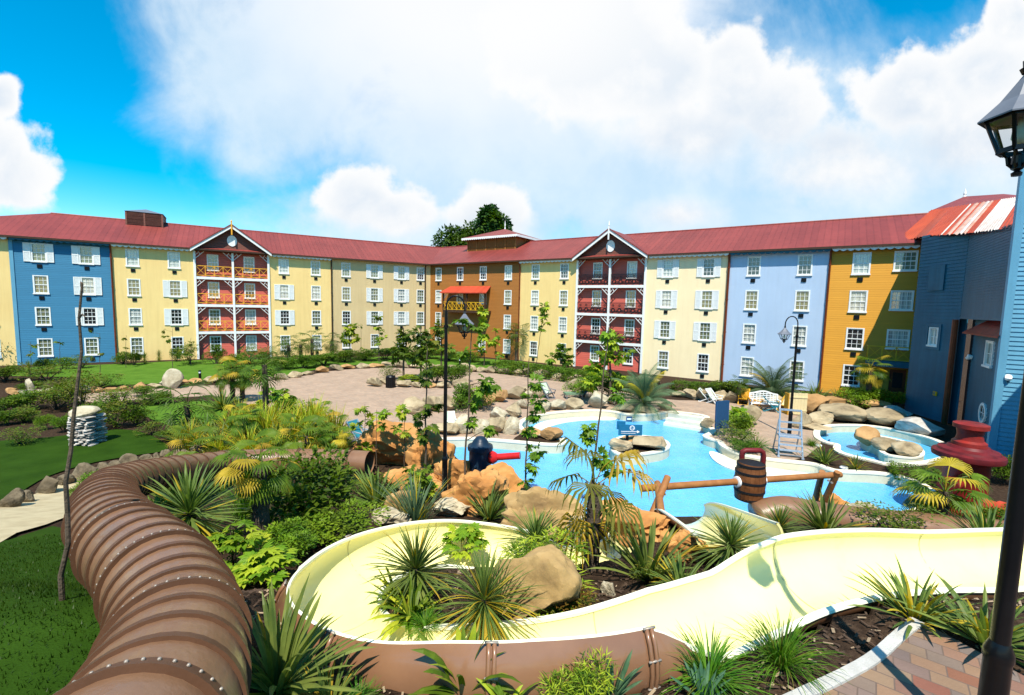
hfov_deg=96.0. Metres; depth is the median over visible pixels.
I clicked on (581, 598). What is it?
shrub
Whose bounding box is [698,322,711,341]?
window
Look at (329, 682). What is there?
sword leaf plant
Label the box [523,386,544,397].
boulder
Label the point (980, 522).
sword leaf plant
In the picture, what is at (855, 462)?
sword leaf plant
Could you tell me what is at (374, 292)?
window
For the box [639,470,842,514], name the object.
log trestle
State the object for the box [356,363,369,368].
boulder
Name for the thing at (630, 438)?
boulder
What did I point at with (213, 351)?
shrub
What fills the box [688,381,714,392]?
hedge
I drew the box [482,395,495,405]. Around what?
boulder
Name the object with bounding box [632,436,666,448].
boulder
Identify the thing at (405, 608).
strap leaf plant
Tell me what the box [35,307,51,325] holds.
window
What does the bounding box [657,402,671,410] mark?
boulder
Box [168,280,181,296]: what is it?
window
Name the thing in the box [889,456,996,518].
fan palm
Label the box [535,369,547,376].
boulder
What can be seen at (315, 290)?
window
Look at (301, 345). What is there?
fan palm
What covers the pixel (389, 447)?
rock outcrop
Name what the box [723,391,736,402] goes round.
boulder
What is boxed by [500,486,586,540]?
rock outcrop
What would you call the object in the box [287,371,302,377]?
boulder
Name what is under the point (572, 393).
sun lounger
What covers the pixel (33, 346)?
sapling tree
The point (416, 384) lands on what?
boulder
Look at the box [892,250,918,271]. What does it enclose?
window
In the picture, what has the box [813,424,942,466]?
swimming pool
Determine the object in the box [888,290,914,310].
window
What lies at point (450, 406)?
boulder
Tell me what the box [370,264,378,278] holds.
window
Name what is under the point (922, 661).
terrace paving
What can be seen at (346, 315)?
window
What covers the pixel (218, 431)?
sword leaf plant
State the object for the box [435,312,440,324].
window
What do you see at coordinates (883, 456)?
planter island
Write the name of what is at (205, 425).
sword leaf plant
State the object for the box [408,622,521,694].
strap leaf plant
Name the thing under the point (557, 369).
hedge
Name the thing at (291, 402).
shrub
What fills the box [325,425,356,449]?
grass clump
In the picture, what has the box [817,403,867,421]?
boulder
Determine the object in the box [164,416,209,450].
grass clump
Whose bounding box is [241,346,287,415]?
fan palm
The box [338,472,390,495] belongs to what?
shrub
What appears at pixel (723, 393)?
boulder
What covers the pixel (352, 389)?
plaza paving
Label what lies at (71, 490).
shrub
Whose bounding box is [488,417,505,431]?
boulder
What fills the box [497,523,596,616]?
shrub
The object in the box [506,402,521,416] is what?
boulder
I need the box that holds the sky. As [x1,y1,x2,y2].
[0,0,1023,246]
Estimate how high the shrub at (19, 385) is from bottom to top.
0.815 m
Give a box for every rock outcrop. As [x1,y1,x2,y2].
[353,419,419,465]
[372,506,411,524]
[382,465,441,493]
[384,490,413,509]
[405,431,456,468]
[432,497,470,516]
[433,458,469,489]
[441,468,508,516]
[481,462,530,492]
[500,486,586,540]
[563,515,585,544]
[600,497,672,547]
[600,581,615,595]
[666,529,708,562]
[819,493,848,504]
[845,501,876,507]
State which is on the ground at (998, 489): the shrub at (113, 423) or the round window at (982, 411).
the shrub at (113, 423)
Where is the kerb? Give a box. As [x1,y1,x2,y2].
[783,617,924,694]
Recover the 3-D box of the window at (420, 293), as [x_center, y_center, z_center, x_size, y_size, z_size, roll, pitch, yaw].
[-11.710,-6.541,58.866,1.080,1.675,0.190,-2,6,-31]
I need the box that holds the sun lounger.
[563,391,587,398]
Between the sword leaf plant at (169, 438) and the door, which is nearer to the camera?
the sword leaf plant at (169, 438)
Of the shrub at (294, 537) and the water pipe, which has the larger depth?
the water pipe
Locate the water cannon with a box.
[467,436,520,471]
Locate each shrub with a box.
[0,360,77,380]
[0,365,24,380]
[0,393,30,414]
[0,410,32,424]
[0,424,46,445]
[5,404,43,421]
[13,390,59,408]
[14,381,43,389]
[20,376,88,409]
[32,358,57,373]
[33,414,55,429]
[34,375,107,391]
[43,370,108,407]
[49,415,68,432]
[52,357,77,367]
[66,401,107,414]
[69,484,78,495]
[70,372,124,387]
[71,354,95,367]
[77,469,97,483]
[80,396,148,427]
[90,385,143,408]
[111,351,131,363]
[118,403,157,425]
[122,352,142,364]
[130,385,161,395]
[132,419,165,434]
[135,391,174,404]
[153,429,174,440]
[169,347,181,361]
[173,342,199,363]
[202,344,227,363]
[206,520,270,566]
[223,354,247,367]
[226,516,319,563]
[229,541,300,589]
[234,344,265,363]
[243,441,360,531]
[255,387,297,408]
[256,351,278,363]
[262,497,390,550]
[264,356,297,368]
[270,398,320,420]
[282,354,318,368]
[309,353,337,365]
[328,349,358,361]
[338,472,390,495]
[352,349,375,360]
[370,348,394,358]
[377,366,402,377]
[396,346,418,353]
[397,374,421,381]
[404,472,438,496]
[414,346,439,358]
[420,364,448,383]
[437,349,458,360]
[441,364,472,381]
[441,522,490,560]
[451,382,473,410]
[453,351,482,361]
[465,383,500,408]
[497,523,596,616]
[547,582,598,612]
[561,377,597,396]
[597,376,633,400]
[629,560,670,583]
[697,382,723,391]
[709,380,749,392]
[715,420,758,443]
[727,412,756,433]
[728,438,759,450]
[729,406,750,422]
[831,385,883,407]
[846,499,944,528]
[856,386,896,403]
[884,391,907,405]
[982,503,1005,519]
[991,454,1011,483]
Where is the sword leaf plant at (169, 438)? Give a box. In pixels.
[154,417,197,440]
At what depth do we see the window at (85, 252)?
42.25 m
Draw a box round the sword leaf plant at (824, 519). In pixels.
[778,487,877,529]
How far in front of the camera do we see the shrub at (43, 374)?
33.17 m
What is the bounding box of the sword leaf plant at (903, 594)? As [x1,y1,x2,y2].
[846,555,983,640]
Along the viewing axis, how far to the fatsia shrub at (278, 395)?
24.39 m
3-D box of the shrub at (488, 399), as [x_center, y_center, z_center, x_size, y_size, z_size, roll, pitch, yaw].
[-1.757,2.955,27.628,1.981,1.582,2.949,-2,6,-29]
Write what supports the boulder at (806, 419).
on the ground at (998, 489)
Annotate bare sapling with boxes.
[57,282,84,600]
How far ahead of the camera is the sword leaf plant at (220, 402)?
26.02 m
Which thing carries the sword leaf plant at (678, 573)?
on the ground at (998, 489)
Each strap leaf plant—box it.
[148,495,170,506]
[366,567,420,616]
[367,572,445,640]
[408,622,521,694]
[473,678,540,694]
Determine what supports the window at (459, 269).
in the hotel wing at (723, 304)
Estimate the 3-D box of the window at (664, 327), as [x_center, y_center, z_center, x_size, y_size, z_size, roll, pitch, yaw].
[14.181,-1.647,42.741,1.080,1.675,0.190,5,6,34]
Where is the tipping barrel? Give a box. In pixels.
[733,458,766,503]
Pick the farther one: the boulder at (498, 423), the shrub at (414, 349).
the shrub at (414, 349)
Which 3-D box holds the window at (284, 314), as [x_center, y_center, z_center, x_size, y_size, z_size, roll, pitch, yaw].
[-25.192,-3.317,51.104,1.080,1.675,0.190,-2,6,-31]
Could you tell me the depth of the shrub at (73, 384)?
28.98 m
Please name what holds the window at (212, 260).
in the hotel wing at (146, 277)
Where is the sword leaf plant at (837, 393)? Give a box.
[821,387,853,403]
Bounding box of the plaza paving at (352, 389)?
[78,368,820,459]
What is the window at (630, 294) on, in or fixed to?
in the hotel wing at (723, 304)
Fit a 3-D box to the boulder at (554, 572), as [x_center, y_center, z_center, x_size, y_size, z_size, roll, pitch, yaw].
[0.281,2.919,5.636,1.143,1.078,0.608,2,5,4]
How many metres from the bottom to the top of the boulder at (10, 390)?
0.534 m
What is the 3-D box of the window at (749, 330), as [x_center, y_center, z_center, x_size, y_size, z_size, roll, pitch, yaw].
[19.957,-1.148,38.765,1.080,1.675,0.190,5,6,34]
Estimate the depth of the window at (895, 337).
33.33 m
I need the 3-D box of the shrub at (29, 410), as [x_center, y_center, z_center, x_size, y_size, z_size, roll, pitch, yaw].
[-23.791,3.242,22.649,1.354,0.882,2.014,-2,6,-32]
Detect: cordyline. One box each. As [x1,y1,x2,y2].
[23,359,33,373]
[141,351,147,363]
[143,462,250,539]
[153,350,162,361]
[360,522,465,614]
[428,538,548,639]
[492,505,575,558]
[685,508,768,570]
[758,502,813,533]
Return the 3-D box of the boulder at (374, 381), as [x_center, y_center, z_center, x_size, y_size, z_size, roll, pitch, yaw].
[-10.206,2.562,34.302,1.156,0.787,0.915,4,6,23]
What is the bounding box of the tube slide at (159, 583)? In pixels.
[53,448,374,694]
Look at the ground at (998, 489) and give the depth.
7.83 m
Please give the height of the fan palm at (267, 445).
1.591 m
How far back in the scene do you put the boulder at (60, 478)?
14.95 m
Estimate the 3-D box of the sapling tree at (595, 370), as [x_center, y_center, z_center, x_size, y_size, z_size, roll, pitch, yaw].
[6.154,1.230,29.704,3.884,5.100,1.823,0,5,-12]
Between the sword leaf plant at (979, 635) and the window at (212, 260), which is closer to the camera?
the sword leaf plant at (979, 635)
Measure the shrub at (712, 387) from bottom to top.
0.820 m
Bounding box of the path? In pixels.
[0,449,230,541]
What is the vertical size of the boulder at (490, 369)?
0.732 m
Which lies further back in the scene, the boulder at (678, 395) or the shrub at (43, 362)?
the shrub at (43, 362)
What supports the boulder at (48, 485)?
on the ground at (998, 489)
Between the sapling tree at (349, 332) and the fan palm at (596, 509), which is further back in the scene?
the sapling tree at (349, 332)
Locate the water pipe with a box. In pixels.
[739,448,765,463]
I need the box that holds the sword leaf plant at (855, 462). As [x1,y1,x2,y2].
[842,453,870,469]
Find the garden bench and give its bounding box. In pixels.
[748,390,780,408]
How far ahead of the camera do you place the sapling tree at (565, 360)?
40.97 m
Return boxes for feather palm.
[611,362,685,419]
[739,358,808,403]
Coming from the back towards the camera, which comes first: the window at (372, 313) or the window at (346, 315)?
the window at (372, 313)
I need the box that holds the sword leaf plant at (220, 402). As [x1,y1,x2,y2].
[196,389,249,409]
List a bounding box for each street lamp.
[442,295,473,490]
[778,316,798,433]
[977,61,1023,694]
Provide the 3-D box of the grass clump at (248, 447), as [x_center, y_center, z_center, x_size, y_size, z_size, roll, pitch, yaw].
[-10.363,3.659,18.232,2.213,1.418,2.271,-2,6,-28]
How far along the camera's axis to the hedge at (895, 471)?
17.72 m
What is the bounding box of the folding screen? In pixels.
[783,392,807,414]
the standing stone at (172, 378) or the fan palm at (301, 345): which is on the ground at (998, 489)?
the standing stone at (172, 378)
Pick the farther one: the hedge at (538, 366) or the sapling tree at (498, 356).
the sapling tree at (498, 356)
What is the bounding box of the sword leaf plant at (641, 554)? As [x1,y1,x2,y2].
[588,506,702,580]
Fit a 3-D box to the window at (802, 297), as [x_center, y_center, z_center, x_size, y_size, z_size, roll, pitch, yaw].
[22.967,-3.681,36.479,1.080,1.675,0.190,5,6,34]
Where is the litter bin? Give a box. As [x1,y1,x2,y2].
[386,375,395,387]
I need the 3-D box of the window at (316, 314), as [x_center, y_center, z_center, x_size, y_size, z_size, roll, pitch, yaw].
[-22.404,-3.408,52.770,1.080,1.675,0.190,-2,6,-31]
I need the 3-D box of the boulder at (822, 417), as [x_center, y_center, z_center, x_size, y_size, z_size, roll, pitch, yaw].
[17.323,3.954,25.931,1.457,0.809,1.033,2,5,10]
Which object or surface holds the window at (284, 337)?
in the hotel wing at (146, 277)
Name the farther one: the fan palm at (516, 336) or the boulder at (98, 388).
the fan palm at (516, 336)
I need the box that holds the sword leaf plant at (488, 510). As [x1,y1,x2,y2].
[463,478,510,521]
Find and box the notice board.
[715,400,728,435]
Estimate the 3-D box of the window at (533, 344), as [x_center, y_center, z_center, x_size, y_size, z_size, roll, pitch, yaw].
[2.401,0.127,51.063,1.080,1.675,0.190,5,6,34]
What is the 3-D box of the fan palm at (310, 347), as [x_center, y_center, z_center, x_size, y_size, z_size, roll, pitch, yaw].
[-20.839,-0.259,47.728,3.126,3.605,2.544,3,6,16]
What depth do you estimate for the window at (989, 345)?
22.80 m
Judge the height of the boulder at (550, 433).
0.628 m
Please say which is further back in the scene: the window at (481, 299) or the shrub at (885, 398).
the window at (481, 299)
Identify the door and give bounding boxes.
[888,369,905,399]
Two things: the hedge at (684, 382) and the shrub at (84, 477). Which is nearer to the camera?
the shrub at (84, 477)
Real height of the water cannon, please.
1.934 m
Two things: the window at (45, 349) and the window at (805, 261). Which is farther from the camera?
the window at (45, 349)
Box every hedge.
[491,359,520,373]
[508,362,536,376]
[525,363,553,377]
[542,366,573,380]
[560,368,589,381]
[577,371,604,378]
[616,375,632,390]
[670,379,697,390]
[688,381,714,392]
[885,460,941,486]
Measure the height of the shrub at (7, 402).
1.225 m
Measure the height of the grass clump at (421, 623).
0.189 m
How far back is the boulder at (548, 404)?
27.27 m
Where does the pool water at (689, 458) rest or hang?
in the swimming pool at (726, 456)
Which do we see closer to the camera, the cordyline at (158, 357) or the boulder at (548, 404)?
the boulder at (548, 404)
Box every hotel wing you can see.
[0,209,440,365]
[429,213,990,399]
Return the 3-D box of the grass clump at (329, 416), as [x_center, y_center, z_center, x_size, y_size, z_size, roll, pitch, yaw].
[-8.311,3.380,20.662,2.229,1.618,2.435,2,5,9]
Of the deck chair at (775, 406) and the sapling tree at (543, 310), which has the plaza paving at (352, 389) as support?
the deck chair at (775, 406)
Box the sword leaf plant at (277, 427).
[264,419,291,439]
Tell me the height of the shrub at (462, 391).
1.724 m
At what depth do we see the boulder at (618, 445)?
19.86 m
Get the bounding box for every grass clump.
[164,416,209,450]
[197,429,238,451]
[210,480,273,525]
[211,408,241,433]
[220,396,260,418]
[221,421,257,449]
[235,403,278,433]
[240,395,292,439]
[247,426,295,448]
[260,400,304,426]
[264,405,325,440]
[264,431,310,448]
[283,397,328,435]
[285,433,322,474]
[290,390,341,421]
[292,422,353,445]
[306,408,344,434]
[319,404,356,433]
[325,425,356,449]
[337,674,385,694]
[364,470,466,520]
[395,604,455,640]
[659,620,785,694]
[718,605,852,694]
[741,432,777,451]
[803,436,823,446]
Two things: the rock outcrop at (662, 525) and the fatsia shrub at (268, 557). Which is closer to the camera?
the fatsia shrub at (268, 557)
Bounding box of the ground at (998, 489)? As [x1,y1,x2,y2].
[0,319,1023,694]
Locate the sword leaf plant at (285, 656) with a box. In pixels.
[249,573,376,694]
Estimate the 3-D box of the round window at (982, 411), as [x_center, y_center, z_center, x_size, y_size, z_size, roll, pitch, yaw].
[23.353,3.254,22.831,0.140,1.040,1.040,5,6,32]
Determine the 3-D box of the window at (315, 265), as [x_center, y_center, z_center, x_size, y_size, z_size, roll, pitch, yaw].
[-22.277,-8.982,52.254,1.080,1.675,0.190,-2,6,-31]
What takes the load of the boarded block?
on the ground at (998, 489)
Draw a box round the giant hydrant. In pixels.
[931,420,1007,518]
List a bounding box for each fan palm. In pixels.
[151,380,217,433]
[164,425,232,481]
[208,356,251,402]
[208,428,302,549]
[223,403,266,442]
[224,363,260,400]
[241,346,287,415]
[255,426,296,448]
[273,335,301,359]
[274,413,341,448]
[291,339,307,359]
[296,329,323,360]
[300,411,349,442]
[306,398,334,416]
[318,422,353,449]
[321,332,340,360]
[502,323,527,360]
[545,436,658,571]
[731,376,751,403]
[849,355,893,408]
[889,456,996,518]
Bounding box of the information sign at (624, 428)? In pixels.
[616,421,642,440]
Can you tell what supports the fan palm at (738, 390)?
on the ground at (998, 489)
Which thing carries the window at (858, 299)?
in the hotel wing at (723, 304)
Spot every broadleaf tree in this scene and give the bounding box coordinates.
[430,219,475,246]
[471,203,512,235]
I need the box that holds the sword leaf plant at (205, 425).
[175,412,228,439]
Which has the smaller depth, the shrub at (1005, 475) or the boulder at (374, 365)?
the shrub at (1005, 475)
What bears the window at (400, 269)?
in the hotel wing at (146, 277)
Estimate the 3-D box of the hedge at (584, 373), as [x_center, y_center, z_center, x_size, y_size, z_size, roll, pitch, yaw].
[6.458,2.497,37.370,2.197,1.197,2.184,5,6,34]
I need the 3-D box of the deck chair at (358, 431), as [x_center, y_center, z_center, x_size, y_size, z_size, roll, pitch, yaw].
[-6.705,3.749,20.215,0.993,1.039,0.670,4,6,30]
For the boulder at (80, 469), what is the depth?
15.32 m
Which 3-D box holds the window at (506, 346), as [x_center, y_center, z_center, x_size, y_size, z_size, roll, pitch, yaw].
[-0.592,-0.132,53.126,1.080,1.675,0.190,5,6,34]
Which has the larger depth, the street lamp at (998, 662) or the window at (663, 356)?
the window at (663, 356)
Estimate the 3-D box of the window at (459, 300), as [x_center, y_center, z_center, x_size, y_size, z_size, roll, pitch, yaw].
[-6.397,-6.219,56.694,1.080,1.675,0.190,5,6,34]
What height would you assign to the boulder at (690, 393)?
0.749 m
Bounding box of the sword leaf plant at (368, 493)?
[338,467,412,509]
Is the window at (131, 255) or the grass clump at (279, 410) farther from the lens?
the window at (131, 255)
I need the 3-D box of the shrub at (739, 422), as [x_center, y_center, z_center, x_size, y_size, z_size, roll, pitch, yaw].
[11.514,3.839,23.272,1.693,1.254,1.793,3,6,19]
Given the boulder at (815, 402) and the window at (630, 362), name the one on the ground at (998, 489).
the boulder at (815, 402)
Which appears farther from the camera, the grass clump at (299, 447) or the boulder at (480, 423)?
the boulder at (480, 423)
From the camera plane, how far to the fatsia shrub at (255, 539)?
6.94 m
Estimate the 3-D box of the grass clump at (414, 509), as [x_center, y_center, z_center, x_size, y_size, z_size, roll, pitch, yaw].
[-2.438,3.698,11.106,2.568,1.187,2.432,-2,6,-33]
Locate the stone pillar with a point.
(90, 428)
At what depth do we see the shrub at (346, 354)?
47.01 m
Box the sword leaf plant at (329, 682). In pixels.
[293,651,378,694]
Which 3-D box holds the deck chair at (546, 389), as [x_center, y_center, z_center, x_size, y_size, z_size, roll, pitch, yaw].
[2.419,2.944,31.311,0.670,1.039,0.993,-3,7,-40]
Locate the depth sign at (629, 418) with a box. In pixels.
[626,416,631,421]
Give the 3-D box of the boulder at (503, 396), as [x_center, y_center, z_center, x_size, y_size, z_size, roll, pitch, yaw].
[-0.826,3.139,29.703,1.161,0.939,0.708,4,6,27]
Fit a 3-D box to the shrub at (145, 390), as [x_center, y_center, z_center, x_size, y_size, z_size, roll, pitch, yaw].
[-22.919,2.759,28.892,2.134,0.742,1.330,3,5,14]
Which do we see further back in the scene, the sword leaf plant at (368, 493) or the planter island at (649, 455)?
the planter island at (649, 455)
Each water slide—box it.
[275,519,1023,694]
[654,502,783,558]
[748,496,1003,529]
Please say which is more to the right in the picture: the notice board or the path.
the notice board
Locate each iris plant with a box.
[588,649,644,694]
[670,659,731,694]
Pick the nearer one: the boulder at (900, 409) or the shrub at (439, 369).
the boulder at (900, 409)
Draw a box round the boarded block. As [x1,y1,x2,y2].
[896,169,1023,459]
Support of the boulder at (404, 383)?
on the plaza paving at (352, 389)
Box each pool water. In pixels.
[454,419,923,516]
[821,432,938,460]
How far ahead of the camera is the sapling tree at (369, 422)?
17.09 m
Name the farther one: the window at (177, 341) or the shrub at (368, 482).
the window at (177, 341)
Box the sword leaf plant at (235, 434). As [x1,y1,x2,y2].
[221,416,255,445]
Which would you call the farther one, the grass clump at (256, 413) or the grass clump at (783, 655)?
the grass clump at (256, 413)
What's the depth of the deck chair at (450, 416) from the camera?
23.24 m
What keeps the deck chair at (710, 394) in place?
on the plaza paving at (352, 389)
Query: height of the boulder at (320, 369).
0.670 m
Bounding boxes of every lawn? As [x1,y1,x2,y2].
[0,429,167,499]
[0,526,99,694]
[10,355,627,386]
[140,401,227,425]
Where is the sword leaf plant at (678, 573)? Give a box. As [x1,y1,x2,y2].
[643,551,705,585]
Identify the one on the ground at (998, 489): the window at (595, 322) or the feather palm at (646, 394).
the feather palm at (646, 394)
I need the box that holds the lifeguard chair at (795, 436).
[772,408,804,459]
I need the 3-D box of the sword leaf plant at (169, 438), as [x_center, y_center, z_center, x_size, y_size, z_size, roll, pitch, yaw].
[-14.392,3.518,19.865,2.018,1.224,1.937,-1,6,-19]
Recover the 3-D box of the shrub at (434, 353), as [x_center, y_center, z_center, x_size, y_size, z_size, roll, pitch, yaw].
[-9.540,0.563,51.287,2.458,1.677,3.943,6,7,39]
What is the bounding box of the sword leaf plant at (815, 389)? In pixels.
[803,380,831,395]
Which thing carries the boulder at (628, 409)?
on the ground at (998, 489)
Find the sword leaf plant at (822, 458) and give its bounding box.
[803,445,846,463]
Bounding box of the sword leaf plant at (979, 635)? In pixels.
[884,574,1023,665]
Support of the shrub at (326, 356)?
on the lawn at (149, 372)
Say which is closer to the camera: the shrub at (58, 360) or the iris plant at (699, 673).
the iris plant at (699, 673)
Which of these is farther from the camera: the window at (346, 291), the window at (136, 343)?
the window at (346, 291)
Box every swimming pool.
[441,409,934,509]
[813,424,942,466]
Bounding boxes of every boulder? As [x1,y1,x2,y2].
[0,488,25,506]
[5,387,18,394]
[23,490,34,501]
[35,476,58,493]
[57,474,74,484]
[72,462,97,481]
[90,386,103,392]
[96,462,109,469]
[104,387,118,391]
[109,460,120,465]
[119,453,139,462]
[133,382,145,389]
[139,454,152,459]
[146,383,162,387]
[153,452,159,457]
[160,449,169,456]
[179,379,188,385]
[188,378,201,383]
[203,376,217,382]
[274,373,288,379]
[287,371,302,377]
[302,371,313,374]
[315,366,328,372]
[329,364,343,370]
[341,364,354,368]
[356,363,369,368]
[366,377,382,386]
[369,363,383,367]
[380,377,385,383]
[381,361,396,366]
[396,360,408,367]
[396,380,410,386]
[403,396,424,413]
[411,382,421,387]
[422,396,442,411]
[436,381,450,387]
[437,423,459,433]
[438,394,459,409]
[452,378,470,387]
[455,414,472,433]
[461,363,476,371]
[472,419,489,434]
[476,367,485,371]
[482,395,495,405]
[485,366,497,372]
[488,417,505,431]
[490,406,508,417]
[491,544,581,619]
[493,390,507,401]
[496,368,511,373]
[502,416,519,434]
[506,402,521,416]
[507,386,526,398]
[517,399,526,408]
[521,426,540,437]
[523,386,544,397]
[529,401,546,413]
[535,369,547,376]
[540,427,562,440]
[544,402,550,410]
[550,399,565,409]
[551,373,561,378]
[565,397,584,409]
[567,378,580,389]
[588,391,608,407]
[608,438,632,451]
[617,403,634,411]
[619,436,633,441]
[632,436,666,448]
[637,406,657,412]
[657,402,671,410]
[672,391,684,396]
[683,388,699,399]
[696,389,713,400]
[700,418,714,427]
[714,390,726,400]
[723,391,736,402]
[743,405,761,424]
[769,394,781,402]
[792,413,811,428]
[802,422,832,429]
[806,394,829,413]
[809,411,833,424]
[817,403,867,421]
[826,396,850,403]
[854,426,879,445]
[857,399,890,408]
[865,407,907,425]
[870,437,896,451]
[883,405,912,416]
[891,441,922,456]
[895,417,944,436]
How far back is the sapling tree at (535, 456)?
14.05 m
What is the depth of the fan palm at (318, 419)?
17.10 m
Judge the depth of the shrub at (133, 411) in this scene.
22.19 m
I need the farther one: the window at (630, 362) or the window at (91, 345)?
the window at (630, 362)
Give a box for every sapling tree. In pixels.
[26,342,39,373]
[88,330,104,373]
[161,329,172,367]
[184,340,194,356]
[339,322,359,359]
[349,406,375,447]
[354,441,375,451]
[373,313,387,349]
[374,408,392,472]
[389,328,416,375]
[390,404,410,466]
[402,463,443,491]
[406,348,442,478]
[408,325,435,376]
[426,317,456,365]
[452,318,501,474]
[473,305,497,365]
[492,328,504,364]
[517,358,548,490]
[535,301,550,368]
[545,349,560,372]
[555,343,574,367]
[578,327,625,482]
[579,327,637,403]
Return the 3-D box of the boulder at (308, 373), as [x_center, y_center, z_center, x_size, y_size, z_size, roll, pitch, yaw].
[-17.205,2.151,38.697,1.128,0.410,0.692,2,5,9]
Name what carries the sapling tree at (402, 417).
on the ground at (998, 489)
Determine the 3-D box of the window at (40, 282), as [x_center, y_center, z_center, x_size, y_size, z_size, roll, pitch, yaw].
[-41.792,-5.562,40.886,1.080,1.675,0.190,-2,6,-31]
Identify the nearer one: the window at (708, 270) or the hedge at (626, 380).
the hedge at (626, 380)
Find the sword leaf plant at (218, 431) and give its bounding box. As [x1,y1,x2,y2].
[198,422,237,445]
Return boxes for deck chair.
[346,418,367,442]
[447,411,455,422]
[541,382,555,398]
[699,388,711,402]
[705,388,722,402]
[738,388,749,404]
[745,392,762,409]
[762,396,779,412]
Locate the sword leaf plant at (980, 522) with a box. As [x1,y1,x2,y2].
[930,499,1004,528]
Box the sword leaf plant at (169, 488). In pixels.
[149,479,204,504]
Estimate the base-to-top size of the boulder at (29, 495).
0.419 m
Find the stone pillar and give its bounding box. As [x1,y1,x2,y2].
[66,406,107,446]
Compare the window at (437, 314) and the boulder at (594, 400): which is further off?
the window at (437, 314)
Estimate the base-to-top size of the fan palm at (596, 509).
2.385 m
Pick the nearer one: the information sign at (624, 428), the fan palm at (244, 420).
the fan palm at (244, 420)
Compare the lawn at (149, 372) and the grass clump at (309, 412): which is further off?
the lawn at (149, 372)
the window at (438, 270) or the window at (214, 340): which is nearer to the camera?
the window at (214, 340)
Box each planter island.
[610,435,669,464]
[860,435,924,462]
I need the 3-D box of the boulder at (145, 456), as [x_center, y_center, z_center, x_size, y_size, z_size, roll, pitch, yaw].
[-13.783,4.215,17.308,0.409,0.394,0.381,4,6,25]
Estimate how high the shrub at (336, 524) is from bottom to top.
0.779 m
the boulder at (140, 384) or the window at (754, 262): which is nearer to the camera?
the boulder at (140, 384)
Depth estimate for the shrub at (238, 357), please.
41.14 m
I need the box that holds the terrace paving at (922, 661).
[823,625,1023,694]
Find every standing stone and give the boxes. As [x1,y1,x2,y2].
[25,378,35,390]
[162,368,183,388]
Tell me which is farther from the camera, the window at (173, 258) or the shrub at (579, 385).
the window at (173, 258)
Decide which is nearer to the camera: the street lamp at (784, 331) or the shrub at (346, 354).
the street lamp at (784, 331)
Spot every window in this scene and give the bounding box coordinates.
[30,243,47,262]
[32,275,49,293]
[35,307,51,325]
[37,338,53,356]
[78,246,93,264]
[80,277,95,295]
[82,308,97,325]
[84,338,99,355]
[125,249,139,266]
[127,279,141,296]
[128,308,142,325]
[130,337,143,353]
[167,251,180,268]
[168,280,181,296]
[170,309,182,325]
[171,337,183,352]
[207,254,218,270]
[208,282,219,297]
[209,309,220,324]
[210,336,221,349]
[243,257,254,272]
[244,283,255,298]
[245,309,256,324]
[246,335,256,350]
[278,258,288,273]
[279,284,289,299]
[280,310,289,324]
[280,335,290,349]
[311,261,320,275]
[311,286,320,300]
[311,310,321,324]
[313,335,321,348]
[341,262,350,276]
[341,287,350,300]
[342,311,350,324]
[342,335,350,348]
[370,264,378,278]
[370,288,378,301]
[370,311,378,324]
[370,334,378,347]
[397,266,405,279]
[397,289,405,302]
[397,311,405,324]
[416,267,424,280]
[416,290,424,302]
[416,312,423,324]
[435,268,441,280]
[435,290,440,302]
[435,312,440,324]
[456,267,463,280]
[457,293,462,303]
[479,266,486,280]
[479,293,483,303]
[502,339,510,353]
[503,290,511,304]
[503,315,510,329]
[504,265,511,279]
[529,341,537,356]
[530,290,538,305]
[530,316,537,330]
[531,264,539,279]
[558,290,567,305]
[558,317,566,332]
[559,263,568,278]
[590,345,598,361]
[591,290,601,306]
[591,318,600,334]
[592,262,602,278]
[623,347,632,364]
[624,319,634,336]
[625,290,635,307]
[626,261,637,278]
[657,350,668,368]
[658,321,670,338]
[660,290,671,308]
[661,259,673,277]
[696,353,709,372]
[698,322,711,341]
[700,290,713,309]
[702,258,715,276]
[739,357,753,376]
[741,324,756,343]
[744,290,758,310]
[746,256,760,276]
[789,360,804,381]
[791,326,807,346]
[793,290,810,311]
[796,254,813,275]
[841,364,860,386]
[844,328,864,350]
[847,290,867,312]
[851,252,871,274]
[885,329,910,350]
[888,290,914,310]
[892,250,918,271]
[926,327,938,346]
[978,403,986,422]
[981,340,995,368]
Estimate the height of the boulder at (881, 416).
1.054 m
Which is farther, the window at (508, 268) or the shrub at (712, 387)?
the window at (508, 268)
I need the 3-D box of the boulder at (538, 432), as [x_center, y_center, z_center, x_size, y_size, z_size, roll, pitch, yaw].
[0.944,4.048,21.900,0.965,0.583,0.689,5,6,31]

